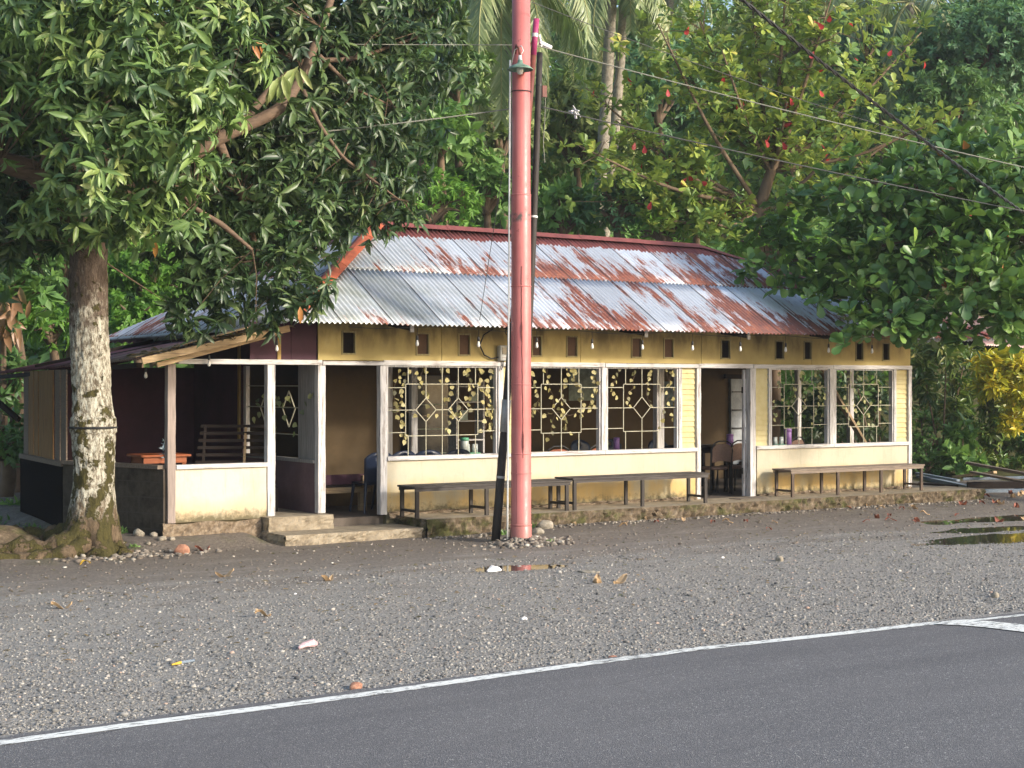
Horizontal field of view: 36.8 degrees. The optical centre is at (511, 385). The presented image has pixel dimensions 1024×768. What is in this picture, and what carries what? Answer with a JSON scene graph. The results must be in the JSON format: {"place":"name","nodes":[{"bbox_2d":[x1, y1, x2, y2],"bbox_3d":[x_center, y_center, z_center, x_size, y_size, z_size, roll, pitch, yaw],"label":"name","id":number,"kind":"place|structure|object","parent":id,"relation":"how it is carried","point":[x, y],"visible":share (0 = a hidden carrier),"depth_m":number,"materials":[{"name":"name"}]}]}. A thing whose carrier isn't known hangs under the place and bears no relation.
{"place":"outdoors","nodes":[
{"label":"outdoors","id":0,"kind":"place"},
{"bbox_2d":[23,109,508,156],"bbox_3d":[-3.789,-3.126,19.200,7.723,0.950,0.017,0,0,-12],"label":"overhead wire","id":1,"kind":"object","parent":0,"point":[385,124],"visible":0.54,"depth_m":19.71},
{"bbox_2d":[0,73,1023,737],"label":"ground","id":2,"kind":"structure","parent":0,"point":[362,557],"depth_m":15.11,"materials":[{"name":"gravel"}]},
{"bbox_2d":[0,398,23,496],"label":"slope tree","id":3,"kind":"object","parent":2,"relation":"on","point":[11,448],"visible":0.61,"depth_m":25.97,"materials":[{"name":"green plant"}]},
{"bbox_2d":[0,346,28,492],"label":"slope tree","id":4,"kind":"object","parent":2,"relation":"on","point":[14,390],"visible":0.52,"depth_m":26.76,"materials":[{"name":"green plant"}]},
{"bbox_2d":[0,278,30,473],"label":"dry leaved plant","id":5,"kind":"object","parent":2,"relation":"on","point":[8,319],"visible":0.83,"depth_m":26.58,"materials":[{"name":"brown plant"}]},
{"bbox_2d":[0,74,51,430],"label":"undergrowth","id":6,"kind":"object","parent":2,"relation":"on","point":[5,296],"depth_m":24.91,"materials":[{"name":"green plant"}]},
{"bbox_2d":[0,257,65,413],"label":"slope tree","id":7,"kind":"object","parent":2,"relation":"on","point":[29,285],"visible":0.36,"depth_m":27.42,"materials":[{"name":"green plant"}]},
{"bbox_2d":[6,290,69,360],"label":"slope tree","id":8,"kind":"object","parent":2,"relation":"on","point":[49,337],"visible":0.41,"depth_m":28.83,"materials":[{"name":"green plant"}]},
{"bbox_2d":[13,225,115,357],"bbox_3d":[-9.717,-0.856,32.958,2.682,5.907,2.864,0,0,-33],"label":"slope tree","id":9,"kind":"object","parent":2,"relation":"on","point":[59,271],"visible":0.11,"depth_m":32.24,"materials":[{"name":"green plant"}]},
{"bbox_2d":[108,287,164,367],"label":"slope tree","id":10,"kind":"object","parent":2,"relation":"on","point":[143,309],"visible":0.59,"depth_m":30.74,"materials":[{"name":"green plant"}]},
{"bbox_2d":[107,231,194,367],"bbox_3d":[-7.655,-0.552,31.715,2.104,5.561,2.056,0,0,-33],"label":"slope tree","id":11,"kind":"object","parent":2,"relation":"on","point":[140,273],"visible":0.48,"depth_m":31.33,"materials":[{"name":"green plant"}]},
{"bbox_2d":[150,208,253,297],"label":"slope tree","id":12,"kind":"object","parent":2,"relation":"on","point":[199,246],"visible":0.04,"depth_m":33.19,"materials":[{"name":"green plant"}]},
{"bbox_2d":[0,0,472,559],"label":"mango tree","id":13,"kind":"object","parent":2,"relation":"on","point":[114,142],"visible":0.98,"depth_m":18.28,"materials":[{"name":"green plant"}]},
{"bbox_2d":[270,183,369,244],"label":"slope tree","id":14,"kind":"object","parent":2,"relation":"on","point":[296,221],"visible":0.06,"depth_m":30.79,"materials":[{"name":"green plant"}]},
{"bbox_2d":[260,523,423,545],"bbox_3d":[-2.229,1.995,20.270,2.060,0.190,0.825,0,0,-33],"label":"doorstep","id":15,"kind":"object","parent":2,"relation":"on","point":[344,534],"visible":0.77,"depth_m":19.97,"materials":[{"name":"concrete"}]},
{"bbox_2d":[261,513,333,531],"bbox_3d":[-2.823,1.807,20.232,0.967,0.184,0.275,0,0,-33],"label":"step","id":16,"kind":"object","parent":15,"relation":"on","point":[297,522],"visible":1,"depth_m":20.11,"materials":[{"name":"concrete"}]},
{"bbox_2d":[318,39,472,203],"bbox_3d":[-2.975,-4.397,38.076,4.460,8.740,4.681,0,0,-3],"label":"slope tree","id":17,"kind":"object","parent":2,"relation":"on","point":[373,162],"visible":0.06,"depth_m":37.79,"materials":[{"name":"green plant"}]},
{"bbox_2d":[337,0,496,174],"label":"slope tree","id":18,"kind":"object","parent":2,"relation":"on","point":[451,3],"visible":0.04,"depth_m":41.93,"materials":[{"name":"green plant"}]},
{"bbox_2d":[384,163,484,226],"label":"slope tree","id":19,"kind":"object","parent":2,"relation":"on","point":[435,206],"visible":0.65,"depth_m":29.32,"materials":[{"name":"green plant"}]},
{"bbox_2d":[392,90,489,224],"bbox_3d":[-1.224,-1.736,30.090,2.139,8.022,2.283,0,0,-33],"label":"slope tree","id":20,"kind":"object","parent":2,"relation":"on","point":[459,146],"visible":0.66,"depth_m":29.61,"materials":[{"name":"green plant"}]},
{"bbox_2d":[393,37,499,225],"bbox_3d":[-1.312,-2.486,31.019,2.082,9.504,2.233,0,0,9],"label":"slope tree","id":21,"kind":"object","parent":2,"relation":"on","point":[475,81],"visible":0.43,"depth_m":30.62,"materials":[{"name":"green plant"}]},
{"bbox_2d":[446,146,531,228],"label":"slope tree","id":22,"kind":"object","parent":2,"relation":"on","point":[487,182],"visible":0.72,"depth_m":30.75,"materials":[{"name":"green plant"}]},
{"bbox_2d":[0,221,992,538],"label":"roadside restaurant","id":23,"kind":"structure","parent":2,"relation":"on","point":[664,297],"depth_m":23.09,"materials":[{"name":"yellow paint"}]},
{"bbox_2d":[127,453,190,463],"bbox_3d":[-4.622,1.310,20.124,0.680,0.820,0.550,0,0,-33],"label":"varnished table","id":24,"kind":"object","parent":23,"relation":"on","point":[149,458],"visible":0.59,"depth_m":19.94,"materials":[{"name":"orange wood"}]},
{"bbox_2d":[125,325,294,357],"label":"roof leaf litter","id":25,"kind":"object","parent":23,"relation":"on","point":[229,336],"visible":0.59,"depth_m":19.43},
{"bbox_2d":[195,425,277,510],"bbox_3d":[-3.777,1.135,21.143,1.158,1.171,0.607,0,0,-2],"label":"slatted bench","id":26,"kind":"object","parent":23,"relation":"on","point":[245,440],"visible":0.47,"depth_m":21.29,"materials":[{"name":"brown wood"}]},
{"bbox_2d":[244,366,297,452],"bbox_3d":[-3.417,0.360,21.806,0.060,1.280,1.800,0,0,-33],"label":"window frame","id":27,"kind":"structure","parent":23,"relation":"in","point":[247,385],"depth_m":22.48,"materials":[{"name":"white paint"}]},
{"bbox_2d":[252,393,312,436],"bbox_3d":[-3.194,0.404,21.424,0.094,0.620,1.991,0,0,-33],"label":"leaf garland","id":28,"kind":"object","parent":23,"relation":"attached to","point":[279,403],"visible":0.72,"depth_m":21.39},
{"bbox_2d":[326,474,370,510],"bbox_3d":[-2.778,1.532,22.081,1.210,0.525,0.900,0,0,-33],"label":"daybed","id":29,"kind":"object","parent":23,"relation":"on","point":[341,483],"visible":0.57,"depth_m":21.87,"materials":[{"name":"brown wood"}]},
{"bbox_2d":[349,452,391,513],"bbox_3d":[-1.977,1.366,21.780,0.518,0.862,0.541,0,0,-33],"label":"plastic chair","id":30,"kind":"object","parent":23,"relation":"on","point":[370,469],"visible":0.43,"depth_m":21.53,"materials":[{"name":"plastic"}]},
{"bbox_2d":[401,375,449,453],"bbox_3d":[-1.512,0.812,25.520,0.800,1.965,0.638,0,0,-33],"label":"drinks cabinet","id":31,"kind":"object","parent":23,"relation":"on","point":[434,390],"visible":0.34,"depth_m":25.27,"materials":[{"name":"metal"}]},
{"bbox_2d":[388,367,493,445],"bbox_3d":[-0.978,0.260,21.657,1.755,1.158,0.142,0,0,-33],"label":"leaf garland","id":32,"kind":"object","parent":23,"relation":"attached to","point":[448,399],"visible":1,"depth_m":21.71,"materials":[{"name":"yellow plant"}]},
{"bbox_2d":[387,365,497,456],"bbox_3d":[-0.988,0.355,21.635,1.815,1.250,0.080,0,0,-33],"label":"window frame","id":33,"kind":"structure","parent":23,"relation":"in","point":[495,376],"depth_m":21.78,"materials":[{"name":"white paint"}]},
{"bbox_2d":[448,381,484,452],"bbox_3d":[-0.727,0.863,24.533,0.530,1.865,0.250,0,0,-33],"label":"shelf unit","id":34,"kind":"object","parent":23,"relation":"on","point":[453,438],"visible":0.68,"depth_m":24.47,"materials":[{"name":"white paint"}]},
{"bbox_2d":[480,328,507,369],"bbox_3d":[-0.175,-0.511,21.805,0.540,0.590,0.487,0,0,-33],"label":"electricity meter","id":35,"kind":"object","parent":23,"relation":"attached to","point":[501,352],"visible":0.61,"depth_m":22.01,"materials":[{"name":"grey plastic"}]},
{"bbox_2d":[531,368,600,441],"bbox_3d":[0.743,0.268,22.764,1.357,1.143,0.138,0,0,-33],"label":"leaf garland","id":36,"kind":"object","parent":23,"relation":"attached to","point":[576,384],"visible":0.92,"depth_m":22.82,"materials":[{"name":"yellow plant"}]},
{"bbox_2d":[531,367,600,451],"bbox_3d":[0.722,0.355,22.757,1.415,1.250,0.080,0,0,-33],"label":"window frame","id":37,"kind":"structure","parent":23,"relation":"in","point":[598,369],"depth_m":23.04,"materials":[{"name":"white paint"}]},
{"bbox_2d":[569,368,595,400],"bbox_3d":[1.274,-0.020,27.837,0.600,0.600,0.011,0,0,-33],"label":"poster","id":38,"kind":"object","parent":23,"relation":"attached to","point":[585,375],"visible":0.64,"depth_m":27.84,"materials":[{"name":"grey paper"}]},
{"bbox_2d":[355,327,918,340],"bbox_3d":[2.481,-0.770,23.116,11.040,0.048,0.007,0,0,-33],"label":"eave cable","id":39,"kind":"object","parent":23,"relation":"attached to","point":[615,333],"visible":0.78,"depth_m":22.70,"materials":[{"name":"black rubber"}]},
{"bbox_2d":[607,367,677,449],"bbox_3d":[1.985,0.355,23.585,1.395,1.250,0.080,0,0,-33],"label":"window frame","id":40,"kind":"structure","parent":23,"relation":"in","point":[675,407],"depth_m":23.67,"materials":[{"name":"white paint"}]},
{"bbox_2d":[610,369,675,428],"bbox_3d":[2.017,0.201,23.623,1.327,0.965,0.102,0,0,-33],"label":"leaf garland","id":41,"kind":"object","parent":23,"relation":"attached to","point":[672,373],"visible":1,"depth_m":23.69,"materials":[{"name":"yellow plant"}]},
{"bbox_2d":[665,444,732,488],"bbox_3d":[3.222,1.423,26.735,1.050,0.745,0.900,0,0,-33],"label":"dining table","id":42,"kind":"object","parent":23,"relation":"on","point":[704,449],"visible":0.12,"depth_m":26.76,"materials":[{"name":"brown wood"}]},
{"bbox_2d":[701,441,732,494],"bbox_3d":[3.357,1.353,25.420,0.433,0.887,0.474,0,0,-25],"label":"woven back chair","id":43,"kind":"object","parent":23,"relation":"on","point":[721,452],"visible":0.97,"depth_m":25.23,"materials":[{"name":"brown wood"}]},
{"bbox_2d":[715,440,745,492],"bbox_3d":[3.705,1.353,25.768,0.434,0.888,0.476,0,0,-28],"label":"woven back chair","id":44,"kind":"object","parent":23,"relation":"on","point":[737,451],"visible":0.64,"depth_m":25.55,"materials":[{"name":"brown wood"}]},
{"bbox_2d":[729,379,745,463],"bbox_3d":[4.445,0.705,29.885,0.550,1.650,0.065,0,0,-33],"label":"back doorway","id":45,"kind":"structure","parent":23,"relation":"in","point":[735,398],"depth_m":29.78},
{"bbox_2d":[741,370,744,495],"bbox_3d":[3.733,0.768,24.816,0.055,2.035,0.040,0,0,-33],"label":"door leaf","id":46,"kind":"structure","parent":23,"relation":"in","point":[743,371],"depth_m":24.80,"materials":[{"name":"white paint"}]},
{"bbox_2d":[706,443,820,491],"bbox_3d":[4.533,1.420,26.698,2.600,0.750,0.500,0,0,-33],"label":"dining table","id":47,"kind":"object","parent":23,"relation":"on","point":[725,478],"visible":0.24,"depth_m":26.11,"materials":[{"name":"brown wood"}]},
{"bbox_2d":[772,370,825,424],"bbox_3d":[4.742,0.202,25.409,1.247,0.939,0.145,0,0,-33],"label":"leaf garland","id":48,"kind":"object","parent":23,"relation":"attached to","point":[792,388],"visible":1,"depth_m":25.47,"materials":[{"name":"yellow plant"}]},
{"bbox_2d":[771,369,828,444],"bbox_3d":[4.730,0.355,25.386,1.310,1.250,0.080,0,0,-33],"label":"window frame","id":49,"kind":"structure","parent":23,"relation":"in","point":[826,371],"depth_m":25.65,"materials":[{"name":"white paint"}]},
{"bbox_2d":[841,370,881,427],"bbox_3d":[5.986,0.240,26.215,0.997,0.982,0.165,0,0,-35],"label":"leaf garland","id":50,"kind":"object","parent":23,"relation":"on","point":[855,392],"visible":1,"depth_m":26.18,"materials":[{"name":"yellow plant"}]},
{"bbox_2d":[836,369,892,442],"bbox_3d":[5.982,0.355,26.207,1.395,1.250,0.080,0,0,-33],"label":"window frame","id":51,"kind":"structure","parent":23,"relation":"in","point":[890,371],"depth_m":26.39,"materials":[{"name":"white paint"}]},
{"bbox_2d":[448,95,553,229],"bbox_3d":[-0.292,-3.681,38.316,2.561,7.308,2.753,0,0,-33],"label":"slope tree","id":52,"kind":"object","parent":2,"relation":"on","point":[496,141],"visible":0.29,"depth_m":37.99,"materials":[{"name":"green plant"}]},
{"bbox_2d":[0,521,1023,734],"bbox_3d":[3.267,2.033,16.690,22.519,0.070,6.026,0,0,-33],"label":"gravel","id":53,"kind":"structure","parent":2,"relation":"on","point":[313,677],"depth_m":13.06,"materials":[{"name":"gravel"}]},
{"bbox_2d":[0,502,1023,660],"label":"ground litter","id":54,"kind":"object","parent":2,"relation":"on","point":[484,569],"visible":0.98,"depth_m":16.00,"materials":[{"name":"orange plant"}]},
{"bbox_2d":[4,498,1021,602],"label":"pebbles","id":55,"kind":"object","parent":2,"relation":"on","point":[537,540],"visible":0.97,"depth_m":19.44,"materials":[{"name":"stone"}]},
{"bbox_2d":[6,0,1023,443],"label":"forest","id":56,"kind":"object","parent":2,"relation":"on","point":[1000,116],"visible":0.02,"depth_m":45.75,"materials":[{"name":"green plant"}]},
{"bbox_2d":[491,18,538,540],"bbox_3d":[0.043,-1.366,20.070,0.702,6.902,0.119,0,0,-28],"label":"leaning pole","id":57,"kind":"object","parent":2,"relation":"on","point":[499,496],"visible":0.55,"depth_m":19.95,"materials":[{"name":"grey metal"}]},
{"bbox_2d":[539,34,551,48],"bbox_3d":[0.439,-4.524,20.273,0.204,0.174,0.050,0,0,-33],"label":"wire clamp","id":58,"kind":"object","parent":57,"relation":"attached to","point":[543,44],"visible":1,"depth_m":20.23,"materials":[{"name":"white plastic"}]},
{"bbox_2d":[537,45,1023,167],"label":"overhead wire","id":59,"kind":"object","parent":58,"relation":"attached to","point":[774,107],"visible":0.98,"depth_m":20.84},
{"bbox_2d":[402,0,636,167],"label":"coconut palm","id":60,"kind":"object","parent":2,"relation":"on","point":[492,18],"visible":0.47,"depth_m":32.45,"materials":[{"name":"plant"}]},
{"bbox_2d":[510,0,531,537],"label":"pink pole","id":61,"kind":"object","parent":2,"relation":"on","point":[521,525],"visible":0.98,"depth_m":19.68,"materials":[{"name":"metal"}]},
{"bbox_2d":[506,60,531,538],"bbox_3d":[0.113,-1.070,19.776,0.270,6.200,0.286,0,0,31],"label":"conduit pipe","id":62,"kind":"object","parent":61,"relation":"attached to","point":[510,91],"visible":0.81,"depth_m":19.72,"materials":[{"name":"white plastic"}]},
{"bbox_2d":[507,44,532,74],"bbox_3d":[0.103,-4.143,19.515,0.332,0.406,0.332,0,0,12],"label":"pole lamp","id":63,"kind":"object","parent":61,"relation":"attached to","point":[520,67],"visible":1,"depth_m":19.50,"materials":[{"name":"green metal"}]},
{"bbox_2d":[532,2,1013,162],"bbox_3d":[6.423,-4.287,24.750,16.196,1.142,0.010,0,0,-40],"label":"overhead wire","id":64,"kind":"object","parent":61,"relation":"attached to","point":[721,72],"visible":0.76,"depth_m":21.76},
{"bbox_2d":[475,564,566,572],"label":"puddle","id":65,"kind":"object","parent":2,"relation":"on","point":[509,568],"visible":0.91,"depth_m":17.23,"materials":[{"name":"brown liquid"}]},
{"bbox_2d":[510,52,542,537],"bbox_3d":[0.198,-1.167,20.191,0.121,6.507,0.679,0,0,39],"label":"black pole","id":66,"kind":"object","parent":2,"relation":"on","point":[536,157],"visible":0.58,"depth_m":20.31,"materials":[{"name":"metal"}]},
{"bbox_2d":[542,107,1023,211],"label":"overhead wire","id":67,"kind":"object","parent":66,"relation":"attached to","point":[780,160],"visible":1,"depth_m":20.85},
{"bbox_2d":[530,172,609,236],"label":"slope tree","id":68,"kind":"object","parent":2,"relation":"on","point":[553,215],"visible":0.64,"depth_m":31.79,"materials":[{"name":"green plant"}]},
{"bbox_2d":[507,62,653,234],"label":"slope tree","id":69,"kind":"object","parent":2,"relation":"on","point":[567,126],"visible":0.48,"depth_m":41.15,"materials":[{"name":"green plant"}]},
{"bbox_2d":[548,2,635,85],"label":"slope tree","id":70,"kind":"object","parent":2,"relation":"on","point":[563,60],"visible":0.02,"depth_m":55.34,"materials":[{"name":"green plant"}]},
{"bbox_2d":[569,173,648,237],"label":"slope tree","id":71,"kind":"object","parent":2,"relation":"on","point":[615,217],"visible":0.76,"depth_m":31.34,"materials":[{"name":"green plant"}]},
{"bbox_2d":[545,0,707,224],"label":"coconut palm","id":72,"kind":"object","parent":2,"relation":"on","point":[602,10],"visible":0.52,"depth_m":38.22,"materials":[{"name":"plant"}]},
{"bbox_2d":[569,0,712,236],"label":"coconut palm","id":73,"kind":"object","parent":2,"relation":"on","point":[626,25],"visible":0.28,"depth_m":39.64,"materials":[{"name":"plant"}]},
{"bbox_2d":[583,24,716,232],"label":"slope tree","id":74,"kind":"object","parent":2,"relation":"on","point":[658,113],"visible":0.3,"depth_m":45.64,"materials":[{"name":"green plant"}]},
{"bbox_2d":[624,205,701,242],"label":"slope tree","id":75,"kind":"object","parent":2,"relation":"on","point":[666,235],"visible":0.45,"depth_m":30.95,"materials":[{"name":"green plant"}]},
{"bbox_2d":[616,0,752,169],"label":"coconut palm","id":76,"kind":"object","parent":2,"relation":"on","point":[670,3],"visible":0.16,"depth_m":48.99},
{"bbox_2d":[646,148,746,243],"bbox_3d":[4.094,-1.746,33.998,3.075,7.078,2.064,0,0,-33],"label":"slope tree","id":77,"kind":"object","parent":2,"relation":"on","point":[696,239],"visible":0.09,"depth_m":33.79,"materials":[{"name":"green plant"}]},
{"bbox_2d":[557,0,980,252],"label":"almond tree","id":78,"kind":"object","parent":2,"relation":"on","point":[784,143],"visible":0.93,"depth_m":30.62,"materials":[{"name":"green plant"}]},
{"bbox_2d":[720,206,822,443],"bbox_3d":[5.205,-0.659,31.020,1.809,5.847,1.908,0,0,-33],"label":"slope tree","id":79,"kind":"object","parent":2,"relation":"on","point":[735,246],"visible":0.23,"depth_m":31.03,"materials":[{"name":"green plant"}]},
{"bbox_2d":[692,0,883,176],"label":"slope tree","id":80,"kind":"object","parent":2,"relation":"on","point":[768,72],"visible":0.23,"depth_m":48.83,"materials":[{"name":"green plant"}]},
{"bbox_2d":[774,370,924,443],"bbox_3d":[6.561,0.531,30.300,2.531,2.921,3.188,0,0,-6],"label":"side shrub","id":81,"kind":"object","parent":2,"relation":"on","point":[841,419],"visible":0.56,"depth_m":30.32,"materials":[{"name":"green plant"}]},
{"bbox_2d":[816,8,906,192],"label":"slope tree","id":82,"kind":"object","parent":2,"relation":"on","point":[860,57],"visible":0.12,"depth_m":45.41,"materials":[{"name":"green plant"}]},
{"bbox_2d":[730,105,1023,359],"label":"almond tree","id":83,"kind":"object","parent":2,"relation":"on","point":[985,259],"visible":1,"depth_m":23.84,"materials":[{"name":"green plant"}]},
{"bbox_2d":[808,0,987,204],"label":"coconut palm","id":84,"kind":"object","parent":2,"relation":"on","point":[909,8],"visible":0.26,"depth_m":44.19,"materials":[{"name":"plant"}]},
{"bbox_2d":[916,475,966,486],"bbox_3d":[8.610,1.930,30.482,0.130,0.110,3.138,0,0,-5],"label":"timber","id":85,"kind":"object","parent":2,"relation":"on","point":[935,480],"visible":0.52,"depth_m":30.57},
{"bbox_2d":[910,342,981,464],"bbox_3d":[9.192,0.305,32.978,2.121,3.056,1.616,0,0,-33],"label":"croton shrub","id":86,"kind":"object","parent":2,"relation":"on","point":[925,379],"visible":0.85,"depth_m":32.84,"materials":[{"name":"green plant"}]},
{"bbox_2d":[892,59,1008,231],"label":"slope tree","id":87,"kind":"object","parent":2,"relation":"on","point":[930,89],"visible":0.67,"depth_m":41.34,"materials":[{"name":"green plant"}]},
{"bbox_2d":[912,384,994,475],"bbox_3d":[9.439,1.038,33.475,1.831,2.319,3.426,0,0,31],"label":"hedge shrub","id":88,"kind":"object","parent":2,"relation":"on","point":[922,450],"visible":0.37,"depth_m":32.85,"materials":[{"name":"green plant"}]},
{"bbox_2d":[892,0,1023,132],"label":"slope tree","id":89,"kind":"object","parent":2,"relation":"on","point":[995,33],"visible":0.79,"depth_m":42.21,"materials":[{"name":"green plant"}]},
{"bbox_2d":[935,410,990,477],"bbox_3d":[9.390,1.293,32.229,1.170,1.521,1.287,0,0,-5],"label":"broad leaved shrub","id":90,"kind":"object","parent":2,"relation":"on","point":[957,436],"visible":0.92,"depth_m":32.20,"materials":[{"name":"green plant"}]},
{"bbox_2d":[911,533,1023,545],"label":"puddle","id":91,"kind":"object","parent":2,"relation":"on","point":[996,538],"visible":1,"depth_m":20.26,"materials":[{"name":"brown liquid"}]},
{"bbox_2d":[920,515,1023,524],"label":"puddle","id":92,"kind":"object","parent":2,"relation":"on","point":[989,519],"visible":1,"depth_m":23.21,"materials":[{"name":"brown liquid"}]},
{"bbox_2d":[930,526,1023,532],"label":"puddle","id":93,"kind":"object","parent":2,"relation":"on","point":[988,529],"visible":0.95,"depth_m":21.79,"materials":[{"name":"brown liquid"}]},
{"bbox_2d":[961,345,1023,456],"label":"yellow croton","id":94,"kind":"object","parent":2,"relation":"on","point":[1004,368],"visible":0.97,"depth_m":31.88,"materials":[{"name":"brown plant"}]},
{"bbox_2d":[966,383,1023,470],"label":"green croton","id":95,"kind":"object","parent":2,"relation":"on","point":[1008,446],"visible":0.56,"depth_m":33.07,"materials":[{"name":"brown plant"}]},
{"bbox_2d":[967,481,1023,488],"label":"timber","id":96,"kind":"object","parent":2,"relation":"on","point":[994,484],"visible":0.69,"depth_m":28.76,"materials":[{"name":"grey wood"}]},
{"bbox_2d":[963,476,1023,480],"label":"timber","id":97,"kind":"object","parent":96,"relation":"on","point":[990,478],"visible":0.83,"depth_m":29.07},
{"bbox_2d":[969,471,1023,483],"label":"timber","id":98,"kind":"object","parent":97,"relation":"on","point":[997,476],"visible":1,"depth_m":28.33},
{"bbox_2d":[965,462,1023,474],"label":"timber","id":99,"kind":"object","parent":98,"relation":"on","point":[996,468],"visible":1,"depth_m":28.22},
{"bbox_2d":[0,612,1023,767],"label":"road","id":100,"kind":"structure","parent":0,"point":[938,696],"depth_m":9.21,"materials":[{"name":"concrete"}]},
{"bbox_2d":[0,614,1023,744],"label":"edge line","id":101,"kind":"object","parent":100,"relation":"on","point":[181,718],"visible":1,"depth_m":10.26,"materials":[{"name":"white paint"}]},
{"bbox_2d":[935,620,1023,631],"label":"road marking","id":102,"kind":"object","parent":100,"relation":"on","point":[1005,626],"visible":1,"depth_m":12.85,"materials":[{"name":"white paint"}]},
{"bbox_2d":[394,486,985,537],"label":"pavement","id":103,"kind":"structure","parent":0,"point":[454,523],"depth_m":23.04,"materials":[{"name":"concrete"}]},
{"bbox_2d":[397,478,571,518],"bbox_3d":[-0.340,1.570,21.409,2.610,0.434,0.474,0,0,-33],"label":"bench","id":104,"kind":"object","parent":103,"relation":"on","point":[486,486],"visible":0.99,"depth_m":21.15,"materials":[{"name":"wood"}]},
{"bbox_2d":[555,471,709,509],"bbox_3d":[1.828,1.558,22.849,2.595,0.459,0.464,0,0,-33],"label":"bench","id":105,"kind":"object","parent":103,"relation":"on","point":[641,477],"visible":0.98,"depth_m":22.66,"materials":[{"name":"wood"}]},
{"bbox_2d":[772,463,924,496],"bbox_3d":[5.608,1.565,25.478,3.100,0.443,0.434,0,0,-33],"label":"bench","id":106,"kind":"object","parent":103,"relation":"on","point":[821,470],"visible":1,"depth_m":25.35,"materials":[{"name":"wood"}]},
{"bbox_2d":[739,0,1023,213],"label":"overhead wire","id":107,"kind":"object","parent":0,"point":[819,60],"visible":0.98,"depth_m":17.76,"materials":[{"name":"black rubber"}]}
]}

